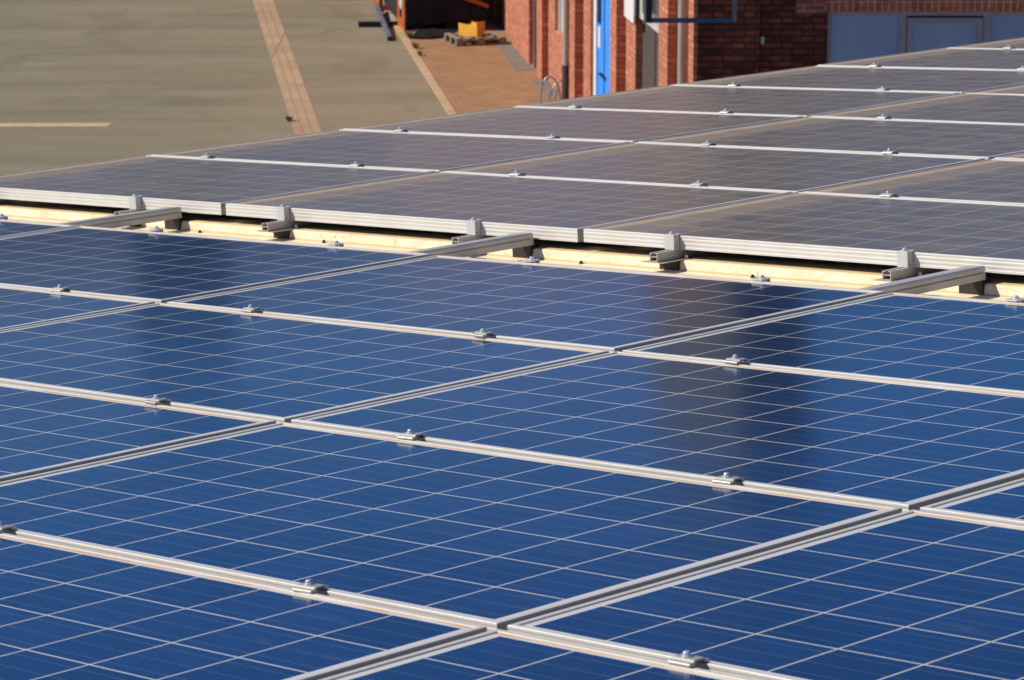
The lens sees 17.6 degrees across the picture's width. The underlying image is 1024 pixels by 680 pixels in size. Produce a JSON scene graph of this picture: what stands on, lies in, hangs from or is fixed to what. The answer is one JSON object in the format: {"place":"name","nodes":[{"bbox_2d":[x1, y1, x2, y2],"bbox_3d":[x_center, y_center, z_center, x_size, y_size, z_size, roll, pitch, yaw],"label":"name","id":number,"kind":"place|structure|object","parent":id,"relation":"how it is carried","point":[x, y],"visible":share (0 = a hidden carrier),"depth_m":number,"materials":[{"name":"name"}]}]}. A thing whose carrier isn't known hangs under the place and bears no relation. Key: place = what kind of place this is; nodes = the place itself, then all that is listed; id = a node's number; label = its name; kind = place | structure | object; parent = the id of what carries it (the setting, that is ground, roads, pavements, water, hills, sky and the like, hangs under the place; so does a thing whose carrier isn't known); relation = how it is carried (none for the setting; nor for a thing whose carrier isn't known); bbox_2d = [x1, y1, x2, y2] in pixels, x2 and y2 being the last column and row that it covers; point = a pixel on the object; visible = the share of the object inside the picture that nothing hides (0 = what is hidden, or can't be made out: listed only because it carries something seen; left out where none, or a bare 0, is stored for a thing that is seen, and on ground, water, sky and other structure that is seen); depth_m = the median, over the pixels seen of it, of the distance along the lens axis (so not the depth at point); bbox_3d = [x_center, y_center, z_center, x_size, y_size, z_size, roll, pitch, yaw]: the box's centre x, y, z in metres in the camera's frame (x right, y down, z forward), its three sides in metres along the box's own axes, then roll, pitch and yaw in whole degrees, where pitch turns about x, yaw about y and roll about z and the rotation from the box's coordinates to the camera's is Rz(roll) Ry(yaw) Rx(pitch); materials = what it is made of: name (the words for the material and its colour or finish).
{"place":"outdoors","nodes":[
{"label":"outdoors","id":0,"kind":"place"},
{"bbox_2d":[395,17,561,113],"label":"pavement","id":1,"kind":"structure","parent":0,"point":[476,78],"depth_m":60.52,"materials":[{"name":"brick"}]},
{"bbox_2d":[403,30,414,36],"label":"weed","id":2,"kind":"object","parent":1,"relation":"on","point":[409,34],"visible":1,"depth_m":65.51,"materials":[{"name":"green plant"}]},
{"bbox_2d":[410,41,418,48],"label":"weed","id":3,"kind":"object","parent":1,"relation":"on","point":[416,46],"visible":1,"depth_m":63.90,"materials":[{"name":"green plant"}]},
{"bbox_2d":[372,0,488,30],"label":"sheeted machine","id":4,"kind":"object","parent":1,"relation":"on","point":[415,14],"visible":1,"depth_m":66.53,"materials":[{"name":"black metal"}]},
{"bbox_2d":[408,28,458,37],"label":"black mat","id":5,"kind":"object","parent":1,"relation":"on","point":[428,33],"visible":0.84,"depth_m":66.00,"materials":[{"name":"black rubber"}]},
{"bbox_2d":[444,31,505,45],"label":"wooden pallet","id":6,"kind":"object","parent":1,"relation":"on","point":[489,36],"visible":0.96,"depth_m":64.45,"materials":[{"name":"brown wood"}]},
{"bbox_2d":[459,22,484,36],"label":"box","id":7,"kind":"object","parent":6,"relation":"on","point":[474,29],"visible":1,"depth_m":64.57,"materials":[{"name":"metal"}]},
{"bbox_2d":[497,44,533,69],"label":"footing strip","id":8,"kind":"object","parent":1,"relation":"on","point":[514,57],"visible":1,"depth_m":62.68,"materials":[{"name":"grey concrete"}]},
{"bbox_2d":[533,80,558,95],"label":"footing strip","id":9,"kind":"object","parent":1,"relation":"on","point":[547,87],"visible":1,"depth_m":58.98,"materials":[{"name":"grey concrete"}]},
{"bbox_2d":[540,76,561,102],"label":"bicycle stand","id":10,"kind":"object","parent":1,"relation":"on","point":[555,84],"visible":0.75,"depth_m":56.47,"materials":[{"name":"silver metal"}]},
{"bbox_2d":[0,0,982,174],"bbox_3d":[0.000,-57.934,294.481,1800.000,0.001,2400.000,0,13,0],"label":"yard","id":11,"kind":"structure","parent":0,"point":[146,77],"depth_m":60.60,"materials":[{"name":"beige concrete"}]},
{"bbox_2d":[0,123,110,126],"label":"painted line","id":12,"kind":"object","parent":11,"relation":"on","point":[52,124],"visible":1,"depth_m":55.04,"materials":[{"name":"paint"}]},
{"bbox_2d":[253,0,303,134],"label":"drain strip","id":13,"kind":"object","parent":11,"relation":"on","point":[291,110],"depth_m":61.06,"materials":[{"name":"beige concrete"}]},
{"bbox_2d":[260,0,312,133],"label":"drain strip","id":14,"kind":"object","parent":11,"relation":"on","point":[301,112],"depth_m":61.06,"materials":[{"name":"beige concrete"}]},
{"bbox_2d":[285,115,293,121],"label":"weed","id":15,"kind":"object","parent":11,"relation":"on","point":[289,118],"visible":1,"depth_m":55.34,"materials":[{"name":"green plant"}]},
{"bbox_2d":[267,0,321,132],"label":"drain strip","id":16,"kind":"object","parent":11,"relation":"on","point":[309,109],"depth_m":61.19,"materials":[{"name":"beige concrete"}]},
{"bbox_2d":[358,21,397,26],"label":"steel beam","id":17,"kind":"structure","parent":11,"relation":"on","point":[373,23],"depth_m":67.23,"materials":[{"name":"black metal"}]},
{"bbox_2d":[373,2,392,40],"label":"steel pole","id":18,"kind":"object","parent":17,"relation":"on","point":[389,36],"visible":1,"depth_m":66.96,"materials":[{"name":"grey metal"}]},
{"bbox_2d":[383,0,455,114],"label":"kerb","id":19,"kind":"structure","parent":11,"relation":"on","point":[436,89],"depth_m":61.62,"materials":[{"name":"concrete"}]},
{"bbox_2d":[0,200,1023,301],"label":"building","id":20,"kind":"structure","parent":11,"relation":"on","point":[854,275],"depth_m":10.07,"materials":[{"name":"paint"}]},
{"bbox_2d":[0,199,22,204],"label":"mounting rail","id":21,"kind":"object","parent":20,"relation":"on","point":[5,201],"visible":0.04,"depth_m":12.13,"materials":[{"name":"metal"}]},
{"bbox_2d":[152,129,629,171],"bbox_3d":[-0.487,-0.721,12.800,1.000,0.041,1.647,-12,12,-44],"label":"solar panel","id":22,"kind":"object","parent":21,"relation":"on","point":[436,152],"visible":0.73,"depth_m":12.76,"materials":[{"name":"glass"}]},
{"bbox_2d":[394,127,408,131],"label":"panel clamp","id":23,"kind":"object","parent":22,"relation":"attached to","point":[400,129],"visible":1,"depth_m":13.46,"materials":[{"name":"metal"}]},
{"bbox_2d":[545,134,560,138],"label":"panel clamp","id":24,"kind":"object","parent":22,"relation":"attached to","point":[551,136],"visible":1,"depth_m":12.85,"materials":[{"name":"metal"}]},
{"bbox_2d":[0,219,75,237],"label":"solar panel","id":25,"kind":"object","parent":20,"relation":"on","point":[8,228],"visible":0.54,"depth_m":10.77,"materials":[{"name":"blue glass"}]},
{"bbox_2d":[0,214,7,219],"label":"end clamp","id":26,"kind":"object","parent":25,"relation":"attached to","point":[2,216],"visible":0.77,"depth_m":11.04,"materials":[{"name":"metal"}]},
{"bbox_2d":[0,285,154,329],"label":"solar panel","id":27,"kind":"object","parent":20,"relation":"on","point":[19,306],"visible":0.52,"depth_m":8.89,"materials":[{"name":"blue glass"}]},
{"bbox_2d":[50,284,71,291],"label":"panel clamp","id":28,"kind":"object","parent":27,"relation":"attached to","point":[60,288],"visible":1,"depth_m":9.16,"materials":[{"name":"metal"}]},
{"bbox_2d":[57,206,187,229],"bbox_3d":[-1.354,-0.377,11.134,0.623,0.080,0.086,-12,12,-44],"label":"cross rail","id":29,"kind":"object","parent":20,"relation":"on","point":[172,218],"visible":0.59,"depth_m":11.17,"materials":[{"name":"metal"}]},
{"bbox_2d":[114,209,146,226],"bbox_3d":[-0.658,-0.555,12.114,1.998,0.059,0.087,-11,12,-44],"label":"mounting rail","id":30,"kind":"object","parent":20,"relation":"on","point":[126,211],"visible":0.1,"depth_m":11.45,"materials":[{"name":"metal"}]},
{"bbox_2d":[0,155,434,214],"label":"solar panel","id":31,"kind":"object","parent":30,"relation":"on","point":[200,185],"visible":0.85,"depth_m":11.96,"materials":[{"name":"glass"}]},
{"bbox_2d":[129,194,142,209],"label":"end clamp","id":32,"kind":"object","parent":31,"relation":"attached to","point":[135,201],"visible":1,"depth_m":11.46,"materials":[{"name":"metal"}]},
{"bbox_2d":[200,153,215,157],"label":"panel clamp","id":33,"kind":"object","parent":31,"relation":"attached to","point":[205,156],"visible":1,"depth_m":12.76,"materials":[{"name":"metal"}]},
{"bbox_2d":[349,161,364,166],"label":"panel clamp","id":34,"kind":"object","parent":31,"relation":"attached to","point":[355,164],"visible":1,"depth_m":12.16,"materials":[{"name":"metal"}]},
{"bbox_2d":[0,383,275,481],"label":"solar panel","id":35,"kind":"object","parent":20,"relation":"on","point":[42,430],"visible":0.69,"depth_m":6.99,"materials":[{"name":"blue glass"}]},
{"bbox_2d":[144,394,171,403],"bbox_3d":[-0.777,0.128,7.267,0.045,0.017,0.042,-11,12,-41],"label":"panel clamp","id":36,"kind":"object","parent":35,"relation":"attached to","point":[156,399],"visible":1,"depth_m":7.26,"materials":[{"name":"metal"}]},
{"bbox_2d":[0,226,430,302],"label":"solar panel","id":37,"kind":"object","parent":20,"relation":"on","point":[159,267],"visible":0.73,"depth_m":9.66,"materials":[{"name":"blue glass"}]},
{"bbox_2d":[148,226,162,231],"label":"end clamp","id":38,"kind":"object","parent":37,"relation":"attached to","point":[156,229],"visible":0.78,"depth_m":10.46,"materials":[{"name":"metal"}]},
{"bbox_2d":[327,241,343,246],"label":"end clamp","id":39,"kind":"object","parent":37,"relation":"attached to","point":[336,243],"visible":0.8,"depth_m":9.87,"materials":[{"name":"metal"}]},
{"bbox_2d":[0,533,486,679],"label":"solar panel","id":40,"kind":"object","parent":20,"relation":"on","point":[67,612],"visible":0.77,"depth_m":5.19,"materials":[{"name":"blue glass"}]},
{"bbox_2d":[0,521,17,532],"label":"panel clamp","id":41,"kind":"object","parent":40,"relation":"attached to","point":[4,526],"visible":1,"depth_m":5.98,"materials":[{"name":"metal"}]},
{"bbox_2d":[292,579,329,593],"bbox_3d":[-0.327,0.398,5.394,0.042,0.017,0.045,5,12,41],"label":"panel clamp","id":42,"kind":"object","parent":40,"relation":"attached to","point":[308,586],"visible":1,"depth_m":5.39,"materials":[{"name":"metal"}]},
{"bbox_2d":[257,220,320,238],"bbox_3d":[-0.108,-0.496,11.565,1.998,0.059,0.087,-11,12,-44],"label":"mounting rail","id":43,"kind":"object","parent":20,"relation":"on","point":[279,229],"visible":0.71,"depth_m":10.91,"materials":[{"name":"metal"}]},
{"bbox_2d":[225,171,792,241],"bbox_3d":[-0.029,-0.449,10.916,1.000,0.040,1.647,-12,12,-44],"label":"solar panel","id":44,"kind":"object","parent":43,"relation":"on","point":[556,209],"visible":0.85,"depth_m":10.81,"materials":[{"name":"grey glass"}]},
{"bbox_2d":[276,204,290,220],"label":"end clamp","id":45,"kind":"object","parent":44,"relation":"attached to","point":[282,212],"visible":1,"depth_m":10.91,"materials":[{"name":"metal"}]},
{"bbox_2d":[466,217,482,234],"bbox_3d":[-0.116,-0.355,10.290,0.035,0.053,0.036,-11,12,-44],"label":"end clamp","id":46,"kind":"object","parent":44,"relation":"attached to","point":[473,225],"visible":1,"depth_m":10.28,"materials":[{"name":"metal"}]},
{"bbox_2d":[509,170,525,175],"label":"panel clamp","id":47,"kind":"object","parent":44,"relation":"attached to","point":[516,173],"visible":1,"depth_m":11.57,"materials":[{"name":"metal"}]},
{"bbox_2d":[691,180,708,185],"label":"panel clamp","id":48,"kind":"object","parent":44,"relation":"attached to","point":[698,183],"visible":1,"depth_m":10.97,"materials":[{"name":"metal"}]},
{"bbox_2d":[446,142,984,192],"bbox_3d":[0.692,-0.595,11.623,1.647,0.040,1.000,6,13,45],"label":"solar panel","id":49,"kind":"object","parent":43,"relation":"on","point":[790,170],"visible":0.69,"depth_m":11.58,"materials":[{"name":"grey glass"}]},
{"bbox_2d":[700,140,716,145],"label":"panel clamp","id":50,"kind":"object","parent":49,"relation":"attached to","point":[707,143],"visible":1,"depth_m":12.29,"materials":[{"name":"metal"}]},
{"bbox_2d":[882,148,898,153],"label":"panel clamp","id":51,"kind":"object","parent":49,"relation":"attached to","point":[889,151],"visible":1,"depth_m":11.68,"materials":[{"name":"metal"}]},
{"bbox_2d":[0,303,608,422],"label":"solar panel","id":52,"kind":"object","parent":20,"relation":"on","point":[279,368],"visible":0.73,"depth_m":7.80,"materials":[{"name":"blue glass"}]},
{"bbox_2d":[240,304,263,312],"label":"panel clamp","id":53,"kind":"object","parent":52,"relation":"attached to","point":[251,308],"visible":1,"depth_m":8.59,"materials":[{"name":"metal"}]},
{"bbox_2d":[0,422,901,631],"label":"solar panel","id":54,"kind":"object","parent":20,"relation":"on","point":[491,540],"visible":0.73,"depth_m":5.92,"materials":[{"name":"blue glass"}]},
{"bbox_2d":[397,429,426,439],"bbox_3d":[-0.203,0.188,6.696,0.042,0.017,0.045,4,11,40],"label":"panel clamp","id":55,"kind":"object","parent":54,"relation":"attached to","point":[409,434],"visible":1,"depth_m":6.69,"materials":[{"name":"metal"}]},
{"bbox_2d":[712,472,744,484],"bbox_3d":[0.398,0.252,6.097,0.042,0.017,0.045,5,12,42],"label":"panel clamp","id":56,"kind":"object","parent":54,"relation":"attached to","point":[727,478],"visible":1,"depth_m":6.09,"materials":[{"name":"metal"}]},
{"bbox_2d":[409,232,539,257],"bbox_3d":[-0.163,-0.251,9.945,0.623,0.080,0.086,-11,12,-44],"label":"cross rail","id":57,"kind":"object","parent":20,"relation":"on","point":[521,245],"visible":0.63,"depth_m":9.99,"materials":[{"name":"metal"}]},
{"bbox_2d":[452,234,496,243],"bbox_3d":[0.527,-0.429,10.931,1.998,0.059,0.087,-11,12,-44],"label":"mounting rail","id":58,"kind":"object","parent":20,"relation":"on","point":[461,239],"visible":0.13,"depth_m":10.26,"materials":[{"name":"metal"}]},
{"bbox_2d":[167,255,884,352],"bbox_3d":[0.012,-0.093,8.626,1.000,0.042,1.647,-11,12,-44],"label":"solar panel","id":59,"kind":"object","parent":20,"relation":"on","point":[611,310],"visible":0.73,"depth_m":8.55,"materials":[{"name":"blue glass"}]},
{"bbox_2d":[471,328,496,336],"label":"panel clamp","id":60,"kind":"object","parent":59,"relation":"attached to","point":[482,332],"visible":1,"depth_m":7.98,"materials":[{"name":"metal"}]},
{"bbox_2d":[522,256,539,262],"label":"end clamp","id":61,"kind":"object","parent":59,"relation":"attached to","point":[531,259],"visible":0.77,"depth_m":9.29,"materials":[{"name":"metal"}]},
{"bbox_2d":[751,275,769,281],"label":"end clamp","id":62,"kind":"object","parent":59,"relation":"attached to","point":[762,278],"visible":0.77,"depth_m":8.69,"materials":[{"name":"metal"}]},
{"bbox_2d":[320,629,755,679],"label":"solar panel","id":63,"kind":"object","parent":20,"relation":"on","point":[497,654],"visible":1,"depth_m":4.86,"materials":[{"name":"blue glass"}]},
{"bbox_2d":[668,650,709,667],"bbox_3d":[0.257,0.460,4.812,0.045,0.017,0.042,-11,12,-44],"label":"panel clamp","id":64,"kind":"object","parent":63,"relation":"attached to","point":[685,658],"visible":1,"depth_m":4.80,"materials":[{"name":"metal"}]},
{"bbox_2d":[344,106,802,142],"bbox_3d":[0.233,-0.867,13.506,1.000,0.040,1.647,-11,12,-44],"label":"solar panel","id":65,"kind":"object","parent":20,"relation":"on","point":[630,126],"visible":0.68,"depth_m":13.47,"materials":[{"name":"glass"}]},
{"bbox_2d":[568,103,581,107],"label":"panel clamp","id":66,"kind":"object","parent":65,"relation":"attached to","point":[574,105],"visible":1,"depth_m":14.17,"materials":[{"name":"metal"}]},
{"bbox_2d":[719,109,733,112],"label":"panel clamp","id":67,"kind":"object","parent":65,"relation":"attached to","point":[725,111],"visible":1,"depth_m":13.57,"materials":[{"name":"metal"}]},
{"bbox_2d":[291,351,1023,511],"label":"solar panel","id":68,"kind":"object","parent":20,"relation":"on","point":[905,446],"visible":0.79,"depth_m":6.71,"materials":[{"name":"blue glass"}]},
{"bbox_2d":[723,354,750,363],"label":"panel clamp","id":69,"kind":"object","parent":68,"relation":"attached to","point":[735,359],"visible":1,"depth_m":7.41,"materials":[{"name":"metal"}]},
{"bbox_2d":[641,249,709,270],"bbox_3d":[1.115,-0.367,10.345,1.998,0.059,0.087,-11,12,-44],"label":"mounting rail","id":70,"kind":"object","parent":20,"relation":"on","point":[668,259],"visible":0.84,"depth_m":9.69,"materials":[{"name":"metal"}]},
{"bbox_2d":[519,85,958,116],"bbox_3d":[0.954,-1.013,14.213,1.647,0.042,1.000,6,13,45],"label":"solar panel","id":71,"kind":"object","parent":20,"relation":"on","point":[805,102],"visible":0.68,"depth_m":14.19,"materials":[{"name":"grey glass"}]},
{"bbox_2d":[876,86,890,90],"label":"panel clamp","id":72,"kind":"object","parent":71,"relation":"attached to","point":[882,88],"visible":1,"depth_m":14.27,"materials":[{"name":"metal"}]},
{"bbox_2d":[507,510,1023,679],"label":"solar panel","id":73,"kind":"object","parent":20,"relation":"on","point":[915,595],"visible":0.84,"depth_m":5.11,"materials":[{"name":"blue glass"}]},
{"bbox_2d":[622,292,1023,393],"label":"solar panel","id":74,"kind":"object","parent":20,"relation":"on","point":[949,341],"visible":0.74,"depth_m":7.65,"materials":[{"name":"blue glass"}]},
{"bbox_2d":[1005,295,1023,302],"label":"end clamp","id":75,"kind":"object","parent":74,"relation":"attached to","point":[1015,298],"visible":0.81,"depth_m":8.11,"materials":[{"name":"metal"}]},
{"bbox_2d":[639,116,1023,159],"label":"solar panel","id":76,"kind":"object","parent":20,"relation":"on","point":[952,139],"visible":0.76,"depth_m":12.37,"materials":[{"name":"grey glass"}]},
{"bbox_2d":[876,114,891,118],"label":"panel clamp","id":77,"kind":"object","parent":76,"relation":"attached to","point":[883,116],"visible":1,"depth_m":12.98,"materials":[{"name":"metal"}]},
{"bbox_2d":[674,66,1023,92],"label":"solar panel","id":78,"kind":"object","parent":20,"relation":"on","point":[902,79],"visible":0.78,"depth_m":14.94,"materials":[{"name":"grey glass"}]},
{"bbox_2d":[874,267,944,281],"bbox_3d":[1.725,-0.302,9.737,1.998,0.059,0.087,-11,12,-44],"label":"mounting rail","id":79,"kind":"object","parent":20,"relation":"on","point":[895,274],"visible":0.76,"depth_m":9.07,"materials":[{"name":"metal"}]},
{"bbox_2d":[583,192,1023,274],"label":"solar panel","id":80,"kind":"object","parent":79,"relation":"on","point":[942,234],"visible":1,"depth_m":9.72,"materials":[{"name":"grey glass"}]},
{"bbox_2d":[664,231,680,249],"bbox_3d":[0.472,-0.293,9.704,0.036,0.053,0.034,6,13,45],"label":"end clamp","id":81,"kind":"object","parent":80,"relation":"attached to","point":[671,238],"visible":1,"depth_m":9.69,"materials":[{"name":"metal"}]},
{"bbox_2d":[879,191,898,196],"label":"panel clamp","id":82,"kind":"object","parent":80,"relation":"attached to","point":[887,194],"visible":1,"depth_m":10.40,"materials":[{"name":"metal"}]},
{"bbox_2d":[897,247,914,267],"bbox_3d":[1.081,-0.228,9.095,0.035,0.053,0.036,-12,12,-44],"label":"end clamp","id":83,"kind":"object","parent":80,"relation":"attached to","point":[904,257],"visible":1,"depth_m":9.09,"materials":[{"name":"metal"}]},
{"bbox_2d":[803,159,1023,204],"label":"solar panel","id":84,"kind":"object","parent":79,"relation":"on","point":[994,180],"visible":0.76,"depth_m":10.71,"materials":[{"name":"grey glass"}]},
{"bbox_2d":[811,93,1023,123],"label":"solar panel","id":85,"kind":"object","parent":20,"relation":"on","point":[985,107],"visible":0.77,"depth_m":13.29,"materials":[{"name":"grey glass"}]},
{"bbox_2d":[817,48,1023,69],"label":"solar panel","id":86,"kind":"object","parent":20,"relation":"on","point":[978,58],"visible":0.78,"depth_m":15.85,"materials":[{"name":"grey glass"}]},
{"bbox_2d":[860,265,990,294],"bbox_3d":[1.045,-0.123,8.740,0.623,0.080,0.086,-11,12,-44],"label":"cross rail","id":87,"kind":"object","parent":20,"relation":"on","point":[971,279],"visible":0.62,"depth_m":8.78,"materials":[{"name":"metal"}]},
{"bbox_2d":[920,478,1023,524],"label":"solar panel","id":88,"kind":"object","parent":20,"relation":"on","point":[1004,502],"visible":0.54,"depth_m":5.81,"materials":[{"name":"blue glass"}]},
{"bbox_2d":[949,37,1023,48],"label":"solar panel","id":89,"kind":"object","parent":20,"relation":"on","point":[1017,43],"visible":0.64,"depth_m":16.62,"materials":[{"name":"grey glass"}]},
{"bbox_2d":[969,84,1023,93],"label":"solar panel","id":90,"kind":"object","parent":20,"relation":"on","point":[1017,89],"visible":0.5,"depth_m":14.02,"materials":[{"name":"grey glass"}]},
{"bbox_2d":[994,152,1023,159],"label":"solar panel","id":91,"kind":"object","parent":20,"relation":"on","point":[1019,156],"visible":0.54,"depth_m":11.38,"materials":[{"name":"silver glass"}]},
{"bbox_2d":[488,0,1023,99],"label":"brick building","id":92,"kind":"structure","parent":11,"relation":"on","point":[581,48],"depth_m":44.00,"materials":[{"name":"brick"}]},
{"bbox_2d":[558,0,562,31],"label":"window","id":93,"kind":"structure","parent":92,"relation":"in","point":[560,15],"depth_m":58.53,"materials":[{"name":"white paint"}]},
{"bbox_2d":[596,0,609,94],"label":"door","id":94,"kind":"structure","parent":92,"relation":"in","point":[603,6],"depth_m":53.19,"materials":[{"name":"blue paint"}]},
{"bbox_2d":[624,0,636,23],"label":"wall sign","id":95,"kind":"object","parent":92,"relation":"attached to","point":[630,9],"visible":1,"depth_m":49.19,"materials":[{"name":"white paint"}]},
{"bbox_2d":[637,0,658,32],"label":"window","id":96,"kind":"structure","parent":92,"relation":"in","point":[640,3],"depth_m":48.13,"materials":[{"name":"white glass"}]},
{"bbox_2d":[643,0,736,23],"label":"hanging frame","id":97,"kind":"object","parent":92,"relation":"attached to","point":[647,17],"visible":1,"depth_m":42.02,"materials":[{"name":"blue metal"}]},
{"bbox_2d":[827,11,1023,63],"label":"window","id":98,"kind":"structure","parent":92,"relation":"in","point":[852,35],"depth_m":43.98,"materials":[{"name":"blue glass"}]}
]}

